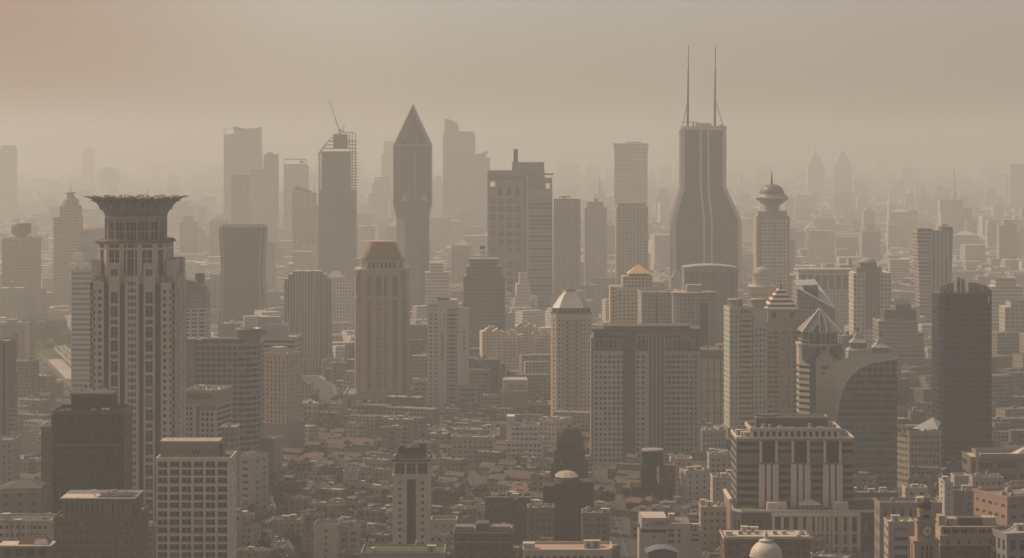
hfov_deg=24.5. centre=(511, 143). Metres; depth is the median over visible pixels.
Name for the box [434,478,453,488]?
flat roofed block
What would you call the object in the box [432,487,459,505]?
flat roofed block
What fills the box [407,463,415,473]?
window
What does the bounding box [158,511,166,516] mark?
window
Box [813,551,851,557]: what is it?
flat roofed block
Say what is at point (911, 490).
office building
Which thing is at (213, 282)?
tower
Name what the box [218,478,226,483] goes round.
window
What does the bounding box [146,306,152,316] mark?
window
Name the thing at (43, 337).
park tree
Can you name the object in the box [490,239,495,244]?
window
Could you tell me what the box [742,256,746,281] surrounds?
tower
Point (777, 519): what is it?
window
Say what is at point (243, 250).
office tower
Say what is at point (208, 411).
office tower
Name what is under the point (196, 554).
window
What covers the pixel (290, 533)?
street tree
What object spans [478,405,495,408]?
office building
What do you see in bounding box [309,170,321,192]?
tower
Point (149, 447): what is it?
window
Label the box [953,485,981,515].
office building
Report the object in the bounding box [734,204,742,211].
tower
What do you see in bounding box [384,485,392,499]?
flat roofed block
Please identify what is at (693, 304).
office tower
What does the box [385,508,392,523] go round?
flat roofed block
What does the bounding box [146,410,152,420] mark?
window
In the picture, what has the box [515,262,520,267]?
window
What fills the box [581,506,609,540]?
office building
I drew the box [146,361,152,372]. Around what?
window
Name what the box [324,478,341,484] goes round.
flat roofed block
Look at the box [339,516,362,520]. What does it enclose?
flat roofed block
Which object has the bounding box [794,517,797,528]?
window
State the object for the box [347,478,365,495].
flat roofed block
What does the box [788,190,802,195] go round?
tower
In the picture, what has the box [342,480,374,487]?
flat roofed block
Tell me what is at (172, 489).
window
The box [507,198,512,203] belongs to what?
window
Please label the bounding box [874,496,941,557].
office building
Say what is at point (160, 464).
window
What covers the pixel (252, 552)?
flat roofed block
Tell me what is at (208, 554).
window
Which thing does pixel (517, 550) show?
flat roofed block
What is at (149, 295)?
window
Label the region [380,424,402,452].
office building
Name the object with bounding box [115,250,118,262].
window
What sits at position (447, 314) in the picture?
window
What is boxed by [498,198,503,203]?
window
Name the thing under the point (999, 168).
tower
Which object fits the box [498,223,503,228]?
window
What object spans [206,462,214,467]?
window
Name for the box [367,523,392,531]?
flat roofed block
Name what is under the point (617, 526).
road
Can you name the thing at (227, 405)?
window
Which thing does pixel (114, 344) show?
window
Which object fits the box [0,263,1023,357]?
distant flat blocks
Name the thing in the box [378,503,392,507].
flat roofed block
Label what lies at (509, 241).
window
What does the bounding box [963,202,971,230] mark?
tower
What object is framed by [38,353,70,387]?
pavement
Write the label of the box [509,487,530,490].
lane house
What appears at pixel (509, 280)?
window
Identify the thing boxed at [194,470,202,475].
window
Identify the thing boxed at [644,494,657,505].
lane house
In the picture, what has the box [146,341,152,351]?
window
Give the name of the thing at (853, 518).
window
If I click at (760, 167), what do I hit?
tower
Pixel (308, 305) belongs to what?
residential tower
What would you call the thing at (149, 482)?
window
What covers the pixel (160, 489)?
window
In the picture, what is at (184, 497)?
window
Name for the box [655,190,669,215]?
office tower
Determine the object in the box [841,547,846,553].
window
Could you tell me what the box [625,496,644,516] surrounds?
lane house
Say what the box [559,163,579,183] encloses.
tower
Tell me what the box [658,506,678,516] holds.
flat roofed block
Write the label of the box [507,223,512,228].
window
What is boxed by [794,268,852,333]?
arcaded building
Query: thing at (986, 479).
office building
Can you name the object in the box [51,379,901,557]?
ground
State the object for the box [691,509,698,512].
lane house
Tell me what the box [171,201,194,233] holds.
tower
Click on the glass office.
(857, 397)
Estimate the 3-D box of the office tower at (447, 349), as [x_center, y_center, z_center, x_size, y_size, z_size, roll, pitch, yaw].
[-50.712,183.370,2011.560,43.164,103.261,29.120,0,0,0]
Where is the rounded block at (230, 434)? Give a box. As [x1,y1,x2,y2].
[221,422,239,507]
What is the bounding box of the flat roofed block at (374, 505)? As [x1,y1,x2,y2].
[367,503,379,507]
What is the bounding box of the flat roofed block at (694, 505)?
[685,501,698,508]
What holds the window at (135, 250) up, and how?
in the crowned tower at (138, 322)
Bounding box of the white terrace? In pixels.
[0,513,55,542]
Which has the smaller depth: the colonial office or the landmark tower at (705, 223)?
the colonial office
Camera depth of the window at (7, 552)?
1060.00 m
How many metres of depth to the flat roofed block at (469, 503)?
1425.48 m
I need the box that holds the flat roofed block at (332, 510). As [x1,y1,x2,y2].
[315,501,345,518]
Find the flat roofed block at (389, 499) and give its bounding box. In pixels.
[381,495,392,503]
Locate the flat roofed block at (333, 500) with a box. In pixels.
[324,498,345,502]
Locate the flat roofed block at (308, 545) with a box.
[301,539,313,557]
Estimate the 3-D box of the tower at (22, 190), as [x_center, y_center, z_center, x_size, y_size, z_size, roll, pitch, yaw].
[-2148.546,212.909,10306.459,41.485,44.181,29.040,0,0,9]
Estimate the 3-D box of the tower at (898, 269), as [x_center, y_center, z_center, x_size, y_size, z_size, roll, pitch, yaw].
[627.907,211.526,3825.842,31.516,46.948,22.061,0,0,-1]
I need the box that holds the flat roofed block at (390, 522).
[386,519,392,526]
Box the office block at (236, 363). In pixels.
[186,327,262,453]
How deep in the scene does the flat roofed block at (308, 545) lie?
1311.59 m
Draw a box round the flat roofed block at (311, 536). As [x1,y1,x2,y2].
[302,532,313,541]
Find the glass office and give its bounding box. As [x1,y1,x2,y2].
[815,354,896,489]
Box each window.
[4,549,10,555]
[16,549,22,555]
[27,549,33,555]
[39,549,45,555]
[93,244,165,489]
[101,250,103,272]
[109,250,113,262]
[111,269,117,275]
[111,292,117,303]
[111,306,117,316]
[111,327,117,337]
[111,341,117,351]
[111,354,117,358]
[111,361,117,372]
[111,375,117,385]
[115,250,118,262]
[124,250,125,275]
[127,250,133,275]
[135,250,136,275]
[142,250,145,275]
[146,269,152,275]
[146,292,152,303]
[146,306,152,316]
[146,327,152,337]
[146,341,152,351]
[146,354,152,358]
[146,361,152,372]
[146,375,152,385]
[146,396,152,406]
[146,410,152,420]
[146,423,152,427]
[146,430,152,441]
[146,444,152,454]
[146,465,152,475]
[146,479,152,489]
[146,500,152,510]
[147,250,151,262]
[149,513,152,520]
[158,250,161,275]
[158,462,166,467]
[158,470,166,475]
[158,478,166,483]
[158,487,166,491]
[158,495,166,499]
[158,503,166,507]
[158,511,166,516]
[158,519,166,524]
[158,527,166,532]
[158,536,166,541]
[158,544,166,549]
[158,552,166,557]
[170,462,178,467]
[170,470,178,475]
[170,478,178,483]
[170,487,178,491]
[170,495,178,499]
[170,503,178,507]
[170,511,178,516]
[170,519,178,524]
[170,527,178,532]
[170,536,178,541]
[170,544,178,549]
[170,552,178,557]
[182,462,190,467]
[182,470,190,475]
[182,478,190,483]
[182,487,190,491]
[182,495,190,499]
[182,503,190,507]
[182,511,190,516]
[182,519,190,524]
[182,527,190,532]
[182,536,190,541]
[182,544,190,549]
[182,552,190,557]
[194,462,202,467]
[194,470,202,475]
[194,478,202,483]
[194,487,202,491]
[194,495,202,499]
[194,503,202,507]
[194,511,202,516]
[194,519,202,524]
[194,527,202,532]
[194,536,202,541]
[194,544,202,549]
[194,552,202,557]
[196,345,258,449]
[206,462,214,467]
[206,470,214,475]
[206,478,214,483]
[206,487,214,491]
[206,495,214,499]
[206,503,214,507]
[206,511,214,516]
[206,519,214,524]
[206,527,214,532]
[206,536,214,541]
[206,544,214,549]
[206,552,214,557]
[217,403,230,409]
[217,408,230,415]
[217,414,230,420]
[217,419,230,425]
[218,462,226,467]
[218,470,226,475]
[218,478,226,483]
[218,487,226,491]
[218,495,226,499]
[218,503,226,507]
[218,511,226,516]
[218,519,226,524]
[218,527,226,532]
[218,536,226,541]
[218,544,226,549]
[218,552,226,557]
[287,355,296,422]
[395,463,404,473]
[402,193,406,200]
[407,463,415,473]
[418,463,427,473]
[421,193,426,200]
[444,314,458,402]
[490,198,495,203]
[490,206,495,211]
[490,214,495,219]
[490,223,495,228]
[490,231,495,236]
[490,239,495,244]
[490,247,495,252]
[498,187,502,195]
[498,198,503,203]
[498,206,503,211]
[498,214,503,219]
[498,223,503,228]
[498,231,503,236]
[498,239,503,244]
[498,247,503,252]
[506,187,510,195]
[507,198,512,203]
[507,206,512,211]
[507,214,512,219]
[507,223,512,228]
[507,231,512,236]
[507,239,512,244]
[507,247,512,252]
[507,262,512,267]
[507,270,512,275]
[507,278,512,283]
[507,287,512,292]
[515,187,519,195]
[515,198,520,203]
[515,206,520,211]
[515,214,520,219]
[515,223,520,228]
[515,231,520,236]
[515,239,520,244]
[515,247,520,252]
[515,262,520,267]
[559,342,584,410]
[595,336,697,461]
[619,278,650,322]
[732,377,736,424]
[752,521,760,528]
[771,312,775,317]
[775,517,780,528]
[784,517,788,528]
[793,381,795,412]
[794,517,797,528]
[803,517,805,529]
[813,517,818,531]
[822,517,827,531]
[835,517,837,531]
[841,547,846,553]
[844,517,846,531]
[844,534,846,543]
[852,517,855,531]
[852,534,855,543]
[864,521,868,531]
[864,538,868,544]
[894,528,907,531]
[894,537,907,540]
[894,546,907,549]
[894,555,907,557]
[921,546,923,557]
[974,463,992,467]
[997,463,1014,467]
[1001,474,1014,478]
[1011,540,1014,551]
[1020,540,1023,550]
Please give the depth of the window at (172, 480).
1150.90 m
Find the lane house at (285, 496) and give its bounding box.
[282,494,296,511]
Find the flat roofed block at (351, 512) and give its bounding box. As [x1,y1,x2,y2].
[344,508,356,519]
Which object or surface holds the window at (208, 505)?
in the grid tower at (196, 497)
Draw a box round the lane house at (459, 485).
[454,480,465,496]
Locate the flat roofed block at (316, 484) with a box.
[303,479,320,486]
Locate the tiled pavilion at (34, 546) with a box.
[0,535,55,557]
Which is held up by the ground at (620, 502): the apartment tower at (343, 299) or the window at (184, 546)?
the apartment tower at (343, 299)
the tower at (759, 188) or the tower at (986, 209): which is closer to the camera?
the tower at (986, 209)
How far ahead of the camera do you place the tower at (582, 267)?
3893.76 m
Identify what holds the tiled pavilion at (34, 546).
on the ground at (620, 502)
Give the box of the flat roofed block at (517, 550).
[513,545,521,557]
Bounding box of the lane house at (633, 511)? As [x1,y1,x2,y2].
[629,506,656,526]
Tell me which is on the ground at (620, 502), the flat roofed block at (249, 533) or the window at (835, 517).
the flat roofed block at (249, 533)
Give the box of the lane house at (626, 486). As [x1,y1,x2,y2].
[622,483,629,497]
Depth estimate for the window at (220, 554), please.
1150.90 m
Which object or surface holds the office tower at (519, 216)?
on the ground at (620, 502)
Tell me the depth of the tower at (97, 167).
17408.02 m
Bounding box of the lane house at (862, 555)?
[847,551,873,557]
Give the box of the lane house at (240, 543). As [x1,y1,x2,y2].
[237,539,248,546]
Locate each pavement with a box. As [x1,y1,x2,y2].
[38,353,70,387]
[268,376,338,556]
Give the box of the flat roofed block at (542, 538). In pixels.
[537,536,556,540]
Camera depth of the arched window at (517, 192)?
3120.08 m
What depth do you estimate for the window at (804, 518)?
1302.23 m
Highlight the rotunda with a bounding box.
[747,266,776,304]
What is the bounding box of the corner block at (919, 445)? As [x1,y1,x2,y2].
[897,418,940,487]
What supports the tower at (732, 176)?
on the ground at (620, 502)
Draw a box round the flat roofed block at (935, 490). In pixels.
[931,482,938,496]
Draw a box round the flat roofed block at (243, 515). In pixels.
[237,508,254,522]
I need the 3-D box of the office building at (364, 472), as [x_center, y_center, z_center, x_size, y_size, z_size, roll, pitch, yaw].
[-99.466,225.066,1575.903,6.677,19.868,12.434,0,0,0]
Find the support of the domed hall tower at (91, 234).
on the ground at (620, 502)
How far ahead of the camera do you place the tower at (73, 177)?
13457.05 m
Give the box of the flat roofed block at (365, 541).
[361,538,385,549]
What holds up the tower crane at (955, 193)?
on the unfinished tower at (950, 213)
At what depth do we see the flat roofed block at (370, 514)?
1409.14 m
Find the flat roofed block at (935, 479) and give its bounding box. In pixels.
[932,474,950,484]
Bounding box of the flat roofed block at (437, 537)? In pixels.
[431,531,449,551]
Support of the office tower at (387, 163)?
on the ground at (620, 502)
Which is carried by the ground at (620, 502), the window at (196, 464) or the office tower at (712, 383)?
the office tower at (712, 383)
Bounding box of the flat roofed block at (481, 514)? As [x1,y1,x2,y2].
[472,506,484,519]
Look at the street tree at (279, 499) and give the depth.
1489.81 m
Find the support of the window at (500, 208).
in the office tower at (519, 216)
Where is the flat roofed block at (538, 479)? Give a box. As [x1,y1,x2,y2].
[531,471,549,491]
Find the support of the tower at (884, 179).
on the ground at (620, 502)
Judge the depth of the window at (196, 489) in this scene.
1150.90 m
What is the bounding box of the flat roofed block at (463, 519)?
[451,511,469,523]
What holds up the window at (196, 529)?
in the grid tower at (196, 497)
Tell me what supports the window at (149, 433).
in the crowned tower at (138, 322)
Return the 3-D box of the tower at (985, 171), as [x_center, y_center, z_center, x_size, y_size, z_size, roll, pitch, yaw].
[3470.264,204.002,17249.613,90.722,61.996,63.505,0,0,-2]
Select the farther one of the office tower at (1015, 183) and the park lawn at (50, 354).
the office tower at (1015, 183)
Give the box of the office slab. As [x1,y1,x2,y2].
[590,323,701,465]
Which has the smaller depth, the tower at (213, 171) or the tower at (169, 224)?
the tower at (169, 224)
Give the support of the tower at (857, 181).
on the ground at (620, 502)
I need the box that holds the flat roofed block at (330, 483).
[319,482,344,486]
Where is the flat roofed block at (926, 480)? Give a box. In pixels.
[911,474,931,488]
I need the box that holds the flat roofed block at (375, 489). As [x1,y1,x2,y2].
[365,484,386,503]
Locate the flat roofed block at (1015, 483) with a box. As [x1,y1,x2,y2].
[1007,480,1023,485]
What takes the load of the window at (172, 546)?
in the grid tower at (196, 497)
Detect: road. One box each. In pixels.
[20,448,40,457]
[39,360,70,405]
[53,346,70,365]
[259,376,333,557]
[468,469,480,504]
[592,466,632,557]
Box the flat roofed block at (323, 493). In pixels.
[314,485,349,500]
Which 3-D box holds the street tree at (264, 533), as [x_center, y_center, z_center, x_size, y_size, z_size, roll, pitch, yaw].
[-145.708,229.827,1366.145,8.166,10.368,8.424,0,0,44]
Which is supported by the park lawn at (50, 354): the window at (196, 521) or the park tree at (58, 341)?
the park tree at (58, 341)
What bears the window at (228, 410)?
in the office tower at (208, 411)
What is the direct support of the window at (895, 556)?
in the office building at (898, 530)
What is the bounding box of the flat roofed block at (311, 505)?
[306,501,321,508]
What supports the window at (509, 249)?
in the office tower at (519, 216)
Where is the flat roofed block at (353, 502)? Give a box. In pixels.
[341,496,366,510]
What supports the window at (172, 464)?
in the grid tower at (196, 497)
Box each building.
[0,435,20,482]
[10,427,37,457]
[53,489,148,557]
[56,379,63,397]
[149,521,155,557]
[240,451,268,515]
[263,436,282,481]
[271,514,303,538]
[282,460,330,470]
[314,519,339,557]
[339,520,361,552]
[342,467,359,481]
[358,464,368,481]
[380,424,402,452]
[382,415,413,443]
[413,377,426,406]
[420,424,490,439]
[431,516,456,544]
[451,432,494,468]
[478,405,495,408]
[485,491,530,545]
[502,377,527,413]
[506,414,543,459]
[523,539,612,557]
[527,499,554,540]
[539,416,571,444]
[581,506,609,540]
[630,448,663,500]
[637,511,701,557]
[658,461,675,500]
[669,455,691,495]
[679,465,708,501]
[681,263,737,342]
[698,499,725,551]
[701,426,725,451]
[707,448,730,478]
[710,469,730,501]
[719,525,811,557]
[723,413,873,553]
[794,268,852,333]
[854,486,898,497]
[873,299,923,365]
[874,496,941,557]
[884,514,913,557]
[902,484,927,496]
[939,476,953,515]
[950,473,968,485]
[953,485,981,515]
[962,448,1023,483]
[968,471,1003,487]
[973,485,1023,525]
[989,523,1023,557]
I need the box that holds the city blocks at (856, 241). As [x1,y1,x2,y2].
[0,170,1023,269]
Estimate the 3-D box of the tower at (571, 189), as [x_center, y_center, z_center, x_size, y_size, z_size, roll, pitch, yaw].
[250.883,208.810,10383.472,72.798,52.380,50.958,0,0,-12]
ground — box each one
[6,165,1019,378]
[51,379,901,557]
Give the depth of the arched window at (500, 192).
3120.08 m
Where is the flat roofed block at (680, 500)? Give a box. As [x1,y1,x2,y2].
[671,496,689,504]
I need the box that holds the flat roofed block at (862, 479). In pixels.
[854,471,877,488]
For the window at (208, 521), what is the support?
in the grid tower at (196, 497)
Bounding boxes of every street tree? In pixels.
[248,503,255,510]
[249,519,262,525]
[256,538,270,546]
[259,541,270,547]
[261,530,267,538]
[263,550,278,557]
[275,497,287,504]
[275,503,287,513]
[277,511,288,515]
[283,529,296,544]
[290,535,301,552]
[330,395,340,400]
[471,482,489,501]
[512,454,521,461]
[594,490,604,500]
[600,490,615,501]
[622,487,629,496]
[626,502,638,509]
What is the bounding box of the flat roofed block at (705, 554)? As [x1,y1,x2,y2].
[702,551,710,557]
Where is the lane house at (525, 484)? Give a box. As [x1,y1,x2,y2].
[508,481,530,490]
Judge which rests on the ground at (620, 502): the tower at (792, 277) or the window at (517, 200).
the tower at (792, 277)
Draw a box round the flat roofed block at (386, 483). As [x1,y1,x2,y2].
[378,480,392,486]
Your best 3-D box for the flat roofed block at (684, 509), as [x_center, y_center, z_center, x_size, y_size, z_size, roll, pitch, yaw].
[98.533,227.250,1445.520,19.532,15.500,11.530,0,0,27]
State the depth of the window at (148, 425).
1350.15 m
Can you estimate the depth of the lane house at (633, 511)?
1442.29 m
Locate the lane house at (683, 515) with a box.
[679,513,698,516]
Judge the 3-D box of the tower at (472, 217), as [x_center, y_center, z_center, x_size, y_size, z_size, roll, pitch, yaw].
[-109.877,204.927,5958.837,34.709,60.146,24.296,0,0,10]
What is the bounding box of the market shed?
[645,544,678,557]
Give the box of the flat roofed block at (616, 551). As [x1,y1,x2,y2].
[612,544,619,557]
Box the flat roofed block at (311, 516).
[304,508,324,536]
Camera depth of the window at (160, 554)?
1150.90 m
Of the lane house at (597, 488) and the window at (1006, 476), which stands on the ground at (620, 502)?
the lane house at (597, 488)
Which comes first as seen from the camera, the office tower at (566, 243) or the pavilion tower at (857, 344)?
the pavilion tower at (857, 344)
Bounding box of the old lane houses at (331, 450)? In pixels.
[0,268,1022,495]
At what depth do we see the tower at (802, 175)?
13725.90 m
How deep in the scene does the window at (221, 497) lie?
1150.90 m
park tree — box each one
[39,334,47,345]
[44,342,53,349]
[54,336,64,344]
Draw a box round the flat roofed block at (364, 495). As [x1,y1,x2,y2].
[351,490,378,502]
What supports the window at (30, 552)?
in the tiled pavilion at (34, 546)
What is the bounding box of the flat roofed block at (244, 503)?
[240,497,249,510]
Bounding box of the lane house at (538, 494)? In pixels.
[513,490,542,499]
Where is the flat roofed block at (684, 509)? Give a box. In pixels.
[654,500,690,513]
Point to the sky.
(554, 82)
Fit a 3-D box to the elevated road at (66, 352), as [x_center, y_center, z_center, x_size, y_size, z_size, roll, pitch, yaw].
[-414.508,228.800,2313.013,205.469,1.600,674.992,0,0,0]
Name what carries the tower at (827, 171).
on the ground at (620, 502)
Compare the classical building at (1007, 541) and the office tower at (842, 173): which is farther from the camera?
the office tower at (842, 173)
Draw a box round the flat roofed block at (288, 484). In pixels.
[277,475,306,496]
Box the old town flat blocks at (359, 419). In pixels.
[16,321,1023,483]
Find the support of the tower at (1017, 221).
on the ground at (620, 502)
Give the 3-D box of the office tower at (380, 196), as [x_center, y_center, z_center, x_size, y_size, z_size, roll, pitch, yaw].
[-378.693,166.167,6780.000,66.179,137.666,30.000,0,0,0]
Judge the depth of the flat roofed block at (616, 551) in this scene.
1311.85 m
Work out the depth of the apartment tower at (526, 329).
2352.00 m
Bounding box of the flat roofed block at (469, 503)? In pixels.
[456,500,484,508]
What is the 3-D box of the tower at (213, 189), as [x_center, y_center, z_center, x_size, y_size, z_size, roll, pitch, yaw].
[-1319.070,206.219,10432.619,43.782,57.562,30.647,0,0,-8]
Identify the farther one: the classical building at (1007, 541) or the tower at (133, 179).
the tower at (133, 179)
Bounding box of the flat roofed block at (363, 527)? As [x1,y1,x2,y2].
[337,518,366,538]
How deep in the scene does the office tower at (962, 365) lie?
1650.90 m
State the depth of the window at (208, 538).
1150.90 m
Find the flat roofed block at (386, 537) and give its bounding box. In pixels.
[363,531,392,542]
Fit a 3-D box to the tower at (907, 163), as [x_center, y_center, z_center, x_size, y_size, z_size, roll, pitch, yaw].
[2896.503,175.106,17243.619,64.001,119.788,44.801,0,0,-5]
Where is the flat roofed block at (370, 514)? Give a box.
[357,507,384,522]
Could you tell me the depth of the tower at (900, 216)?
5932.89 m
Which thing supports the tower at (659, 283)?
on the ground at (620, 502)
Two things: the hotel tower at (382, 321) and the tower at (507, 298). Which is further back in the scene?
the tower at (507, 298)
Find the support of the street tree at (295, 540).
on the pavement at (334, 390)
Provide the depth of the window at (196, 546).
1150.90 m
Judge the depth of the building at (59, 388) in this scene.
2175.85 m
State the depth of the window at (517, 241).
3120.84 m
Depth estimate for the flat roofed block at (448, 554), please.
1287.86 m
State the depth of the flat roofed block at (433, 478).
1528.59 m
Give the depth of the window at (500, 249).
3120.84 m
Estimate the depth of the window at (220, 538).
1150.90 m
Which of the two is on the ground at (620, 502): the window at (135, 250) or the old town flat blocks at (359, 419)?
the old town flat blocks at (359, 419)
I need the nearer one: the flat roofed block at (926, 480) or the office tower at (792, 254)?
the flat roofed block at (926, 480)
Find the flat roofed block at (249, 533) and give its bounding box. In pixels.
[237,520,260,546]
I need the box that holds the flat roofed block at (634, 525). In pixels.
[631,521,638,539]
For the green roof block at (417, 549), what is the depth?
1134.78 m
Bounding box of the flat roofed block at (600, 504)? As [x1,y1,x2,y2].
[594,501,610,533]
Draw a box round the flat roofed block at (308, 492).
[298,488,315,498]
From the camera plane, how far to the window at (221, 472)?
1150.90 m
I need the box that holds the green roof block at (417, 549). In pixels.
[361,541,445,557]
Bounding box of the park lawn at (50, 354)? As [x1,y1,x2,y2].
[35,332,70,359]
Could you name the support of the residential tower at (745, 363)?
on the ground at (620, 502)
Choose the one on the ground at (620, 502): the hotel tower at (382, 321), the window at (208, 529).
the hotel tower at (382, 321)
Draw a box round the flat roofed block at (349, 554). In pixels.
[337,550,360,557]
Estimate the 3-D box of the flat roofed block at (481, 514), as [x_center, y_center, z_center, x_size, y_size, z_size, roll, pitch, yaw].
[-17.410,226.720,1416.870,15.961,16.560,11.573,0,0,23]
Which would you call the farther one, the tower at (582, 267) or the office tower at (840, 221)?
the office tower at (840, 221)
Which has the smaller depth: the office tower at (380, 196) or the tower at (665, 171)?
the office tower at (380, 196)
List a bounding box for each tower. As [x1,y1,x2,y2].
[0,145,16,216]
[0,281,24,322]
[0,338,16,434]
[1,319,29,359]
[2,223,40,319]
[18,187,26,193]
[24,177,45,183]
[38,163,50,174]
[41,420,50,512]
[50,206,59,229]
[51,381,131,513]
[53,183,82,305]
[61,175,81,182]
[69,253,88,315]
[71,266,91,391]
[72,167,81,174]
[82,148,94,187]
[82,224,104,266]
[84,195,188,521]
[95,163,99,170]
[101,167,118,194]
[129,177,141,183]
[156,436,236,557]
[167,215,170,233]
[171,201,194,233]
[179,216,197,252]
[186,273,210,338]
[186,385,231,437]
[189,202,197,220]
[198,227,209,252]
[205,163,223,182]
[205,273,220,309]
[209,183,218,195]
[210,215,227,255]
[219,223,267,321]
[224,126,262,223]
[231,175,250,223]
[251,152,278,240]
[258,316,301,421]
[263,346,304,449]
[266,236,275,290]
[276,240,291,264]
[284,159,308,227]
[284,270,332,374]
[289,241,318,272]
[292,186,311,262]
[293,251,311,270]
[307,193,318,254]
[309,165,321,173]
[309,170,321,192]
[317,132,356,277]
[328,271,344,277]
[333,276,354,329]
[343,240,413,409]
[351,162,360,182]
[357,258,360,265]
[361,171,374,174]
[364,222,374,239]
[369,177,391,221]
[381,141,394,200]
[387,219,395,239]
[392,442,431,543]
[393,104,431,310]
[425,263,448,304]
[427,297,477,414]
[431,199,435,209]
[432,158,435,173]
[432,174,441,179]
[432,176,442,205]
[443,118,489,221]
[451,213,475,245]
[451,240,470,283]
[463,246,504,347]
[464,212,474,220]
[472,250,486,257]
[480,326,503,357]
[487,149,552,309]
[500,329,522,376]
[505,282,510,306]
[515,272,529,306]
[515,321,535,353]
[531,328,550,353]
[543,470,593,540]
[550,168,558,174]
[550,411,587,481]
[551,286,591,415]
[553,196,580,296]
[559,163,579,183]
[564,185,577,194]
[581,256,583,280]
[584,199,606,283]
[586,165,599,183]
[589,180,608,208]
[595,277,615,316]
[605,163,613,174]
[607,225,613,254]
[609,263,658,322]
[613,142,648,246]
[615,203,647,284]
[637,289,675,322]
[648,166,658,174]
[653,277,664,289]
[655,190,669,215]
[659,166,671,182]
[669,270,681,288]
[670,46,741,289]
[670,280,716,346]
[700,344,723,423]
[721,292,766,437]
[727,172,742,181]
[734,163,740,172]
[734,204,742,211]
[742,254,752,274]
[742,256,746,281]
[753,163,774,174]
[753,171,789,296]
[756,184,765,195]
[758,201,780,209]
[764,169,776,183]
[764,283,803,413]
[788,167,803,174]
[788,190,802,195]
[790,239,794,273]
[790,274,795,300]
[793,279,835,323]
[795,308,842,413]
[796,192,815,212]
[799,170,805,181]
[804,224,817,232]
[806,148,824,195]
[808,219,849,231]
[825,168,829,174]
[826,263,838,267]
[831,207,876,213]
[832,192,848,207]
[833,148,851,193]
[835,249,848,255]
[835,258,856,268]
[837,219,843,223]
[845,327,869,357]
[849,258,890,351]
[852,177,862,191]
[862,207,874,227]
[863,224,877,231]
[870,332,892,355]
[873,177,892,183]
[874,202,886,211]
[877,159,886,174]
[888,259,908,281]
[890,209,909,223]
[893,223,915,240]
[901,167,919,182]
[901,233,908,248]
[903,159,912,167]
[906,186,913,192]
[909,497,939,557]
[912,224,953,323]
[931,185,944,195]
[932,277,991,467]
[935,166,947,174]
[937,200,962,233]
[953,231,978,248]
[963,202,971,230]
[964,220,976,234]
[979,167,992,174]
[981,207,990,212]
[987,278,1022,321]
[989,162,1005,174]
[996,220,1016,258]
[999,299,1023,331]
[1000,174,1007,196]
[1002,216,1023,230]
[1008,164,1023,206]
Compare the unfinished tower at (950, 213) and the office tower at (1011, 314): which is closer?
the office tower at (1011, 314)
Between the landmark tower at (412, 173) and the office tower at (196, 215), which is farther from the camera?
the office tower at (196, 215)
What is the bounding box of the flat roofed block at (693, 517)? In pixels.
[688,513,698,525]
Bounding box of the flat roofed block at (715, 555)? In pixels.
[705,552,719,557]
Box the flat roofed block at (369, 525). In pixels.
[366,523,374,528]
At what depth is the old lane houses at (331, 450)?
1712.37 m
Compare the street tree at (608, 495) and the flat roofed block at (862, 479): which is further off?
the flat roofed block at (862, 479)
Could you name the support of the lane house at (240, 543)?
on the ground at (620, 502)
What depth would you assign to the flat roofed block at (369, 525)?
1384.99 m
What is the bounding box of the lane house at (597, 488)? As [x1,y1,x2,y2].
[594,485,604,500]
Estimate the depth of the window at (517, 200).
3120.84 m
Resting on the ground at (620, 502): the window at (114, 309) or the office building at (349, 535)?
the office building at (349, 535)
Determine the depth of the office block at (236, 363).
1600.81 m
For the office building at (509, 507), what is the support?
on the ground at (620, 502)
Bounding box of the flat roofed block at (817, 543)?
[810,535,824,553]
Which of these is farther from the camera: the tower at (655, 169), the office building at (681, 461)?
the tower at (655, 169)
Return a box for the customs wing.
[935,514,997,557]
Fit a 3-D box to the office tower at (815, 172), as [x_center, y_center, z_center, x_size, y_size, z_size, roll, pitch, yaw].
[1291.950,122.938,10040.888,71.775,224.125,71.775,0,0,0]
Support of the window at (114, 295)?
in the crowned tower at (138, 322)
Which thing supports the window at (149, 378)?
in the crowned tower at (138, 322)
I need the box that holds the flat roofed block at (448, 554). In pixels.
[446,550,453,557]
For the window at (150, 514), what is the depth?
1350.15 m
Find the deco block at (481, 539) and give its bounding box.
[453,520,513,557]
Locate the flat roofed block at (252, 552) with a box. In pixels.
[237,546,274,557]
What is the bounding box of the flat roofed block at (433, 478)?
[431,474,436,486]
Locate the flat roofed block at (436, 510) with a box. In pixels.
[431,505,445,516]
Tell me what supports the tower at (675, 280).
on the ground at (620, 502)
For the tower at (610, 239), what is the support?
on the ground at (620, 502)
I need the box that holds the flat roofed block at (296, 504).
[288,495,311,515]
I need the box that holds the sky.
[0,0,1023,164]
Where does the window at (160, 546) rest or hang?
in the grid tower at (196, 497)
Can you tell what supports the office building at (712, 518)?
on the ground at (620, 502)
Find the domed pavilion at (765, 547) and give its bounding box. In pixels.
[749,531,782,557]
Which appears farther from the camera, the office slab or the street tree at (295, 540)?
the office slab
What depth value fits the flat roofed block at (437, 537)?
1302.80 m
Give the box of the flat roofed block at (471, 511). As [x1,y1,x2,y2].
[443,504,476,523]
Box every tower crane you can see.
[329,100,344,132]
[946,165,956,199]
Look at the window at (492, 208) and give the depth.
3120.84 m
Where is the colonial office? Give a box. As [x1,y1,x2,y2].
[0,479,46,513]
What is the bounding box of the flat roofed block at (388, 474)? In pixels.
[384,469,392,482]
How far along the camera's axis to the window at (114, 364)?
1350.15 m
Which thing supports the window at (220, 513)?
in the grid tower at (196, 497)
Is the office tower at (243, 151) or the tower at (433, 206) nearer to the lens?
the office tower at (243, 151)
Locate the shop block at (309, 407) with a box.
[302,399,317,419]

